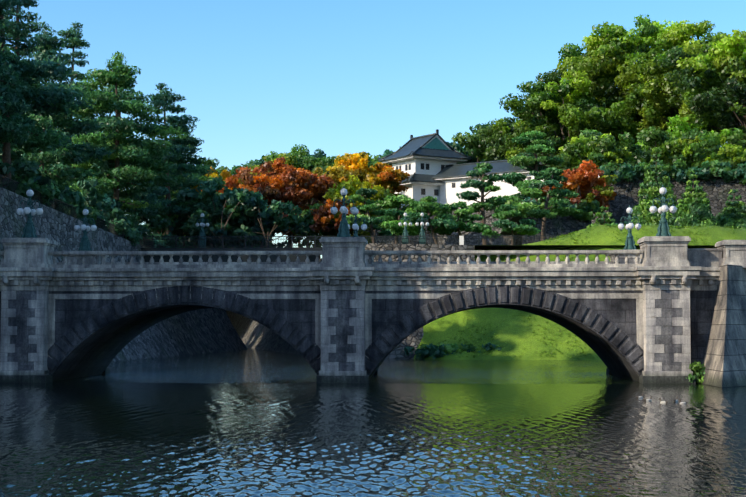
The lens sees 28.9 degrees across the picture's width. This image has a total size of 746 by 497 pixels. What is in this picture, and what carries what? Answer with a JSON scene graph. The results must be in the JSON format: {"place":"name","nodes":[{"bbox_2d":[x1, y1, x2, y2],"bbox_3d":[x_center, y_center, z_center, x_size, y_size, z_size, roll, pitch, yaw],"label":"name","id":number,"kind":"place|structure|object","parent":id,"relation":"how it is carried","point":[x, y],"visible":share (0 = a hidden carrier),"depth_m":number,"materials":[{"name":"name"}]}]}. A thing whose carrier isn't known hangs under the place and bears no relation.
{"place":"outdoors","nodes":[
{"label":"outdoors","id":0,"kind":"place"},
{"bbox_2d":[0,0,310,247],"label":"conifer trees","id":1,"kind":"object","parent":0,"point":[27,107],"depth_m":146.81,"materials":[{"name":"green plant"}]},
{"bbox_2d":[182,144,409,258],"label":"autumn trees","id":2,"kind":"object","parent":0,"point":[293,177],"depth_m":193.64,"materials":[{"name":"orange plant"}]},
{"bbox_2d":[195,211,428,247],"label":"street lamps","id":3,"kind":"object","parent":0,"point":[202,232],"visible":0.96,"depth_m":152.38,"materials":[{"name":"grey metal"}]},
{"bbox_2d":[138,234,560,261],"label":"fence","id":4,"kind":"object","parent":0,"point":[234,258],"visible":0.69,"depth_m":151.66,"materials":[{"name":"grey stone"}]},
{"bbox_2d":[0,348,699,496],"bbox_3d":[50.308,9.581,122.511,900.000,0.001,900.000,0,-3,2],"label":"moat water","id":5,"kind":"structure","parent":0,"point":[251,365],"depth_m":93.71,"materials":[{"name":"green liquid"}]},
{"bbox_2d":[0,187,247,361],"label":"moat wall","id":6,"kind":"structure","parent":5,"relation":"in","point":[208,330],"depth_m":140.58,"materials":[{"name":"stone"}]},
{"bbox_2d":[0,174,164,247],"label":"fence wall","id":7,"kind":"structure","parent":6,"relation":"on","point":[72,214],"depth_m":125.88,"materials":[{"name":"grey stone"}]},
{"bbox_2d":[0,290,695,383],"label":"bridge piers","id":8,"kind":"structure","parent":5,"relation":"in","point":[24,338],"depth_m":73.71,"materials":[{"name":"grey stone"}]},
{"bbox_2d":[0,280,716,382],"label":"stone bridge","id":9,"kind":"structure","parent":5,"relation":"in","point":[96,353],"depth_m":75.19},
{"bbox_2d":[47,285,643,376],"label":"arch stones","id":10,"kind":"object","parent":9,"relation":"attached to","point":[174,295],"visible":0.83,"depth_m":74.48,"materials":[{"name":"grey stone"}]},
{"bbox_2d":[3,275,687,283],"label":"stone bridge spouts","id":11,"kind":"object","parent":9,"relation":"on","point":[356,280],"visible":0.94,"depth_m":73.36,"materials":[{"name":"stone"}]},
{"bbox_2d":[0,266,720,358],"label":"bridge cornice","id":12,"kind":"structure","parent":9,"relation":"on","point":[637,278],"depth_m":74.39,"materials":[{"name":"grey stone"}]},
{"bbox_2d":[0,236,745,267],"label":"bridge balustrade","id":13,"kind":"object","parent":12,"relation":"on","point":[353,252],"depth_m":74.64,"materials":[{"name":"grey stone"}]},
{"bbox_2d":[16,185,676,250],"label":"street lamps","id":14,"kind":"object","parent":13,"relation":"on","point":[29,229],"visible":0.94,"depth_m":75.66,"materials":[{"name":"metal"}]},
{"bbox_2d":[0,383,745,496],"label":"moat water ripples","id":15,"kind":"object","parent":5,"relation":"on","point":[297,440],"visible":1,"depth_m":35.69,"materials":[{"name":"blue liquid"}]},
{"bbox_2d":[636,393,687,403],"bbox_3d":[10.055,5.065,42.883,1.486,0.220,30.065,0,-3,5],"label":"ducks","id":16,"kind":"object","parent":15,"relation":"on","point":[676,400],"visible":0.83,"depth_m":54.78,"materials":[{"name":"white"}]},
{"bbox_2d":[225,243,714,357],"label":"stone wall","id":17,"kind":"structure","parent":5,"relation":"in","point":[253,334],"depth_m":142.80,"materials":[{"name":"stone"}]},
{"bbox_2d":[459,236,463,244],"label":"white bank post","id":18,"kind":"object","parent":17,"relation":"on","point":[461,240],"visible":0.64,"depth_m":150.49,"materials":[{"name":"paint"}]},
{"bbox_2d":[698,264,745,387],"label":"abutment wall","id":19,"kind":"structure","parent":5,"relation":"in","point":[724,361],"depth_m":71.41,"materials":[{"name":"stone"}]},
{"bbox_2d":[3,0,745,257],"label":"sky","id":20,"kind":"structure","parent":0,"point":[259,77],"materials":[{"name":"blue"}]},
{"bbox_2d":[119,14,745,246],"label":"trees","id":21,"kind":"object","parent":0,"point":[618,106],"depth_m":242.19,"materials":[{"name":"green plant"}]},
{"bbox_2d":[414,225,745,359],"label":"bank","id":22,"kind":"structure","parent":0,"point":[514,331],"depth_m":136.29,"materials":[{"name":"green plant"}]},
{"bbox_2d":[370,129,471,243],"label":"castle turret","id":23,"kind":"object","parent":22,"relation":"on","point":[423,160],"visible":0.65,"depth_m":261.13,"materials":[{"name":"white paint"}]},
{"bbox_2d":[433,155,609,244],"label":"white castle building","id":24,"kind":"structure","parent":22,"relation":"on","point":[453,176],"depth_m":254.66,"materials":[{"name":"white paint"}]},
{"bbox_2d":[403,147,745,383],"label":"shrubs","id":25,"kind":"object","parent":22,"relation":"on","point":[698,213],"visible":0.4,"depth_m":165.93,"materials":[{"name":"green plant"}]},
{"bbox_2d":[421,224,738,357],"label":"bank grass tufts","id":26,"kind":"object","parent":22,"relation":"on","point":[554,238],"visible":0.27,"depth_m":138.24,"materials":[{"name":"green plant"}]},
{"bbox_2d":[500,172,745,244],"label":"stone walls","id":27,"kind":"structure","parent":22,"relation":"on","point":[717,191],"depth_m":198.06,"materials":[{"name":"grey stone"}]},
{"bbox_2d":[346,130,583,244],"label":"pine trees","id":28,"kind":"object","parent":27,"relation":"on","point":[444,220],"depth_m":167.63,"materials":[{"name":"green plant"}]},
{"bbox_2d":[504,158,745,224],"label":"shrub foliage","id":29,"kind":"object","parent":27,"relation":"on","point":[678,173],"visible":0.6,"depth_m":197.38,"materials":[{"name":"green plant"}]}
]}

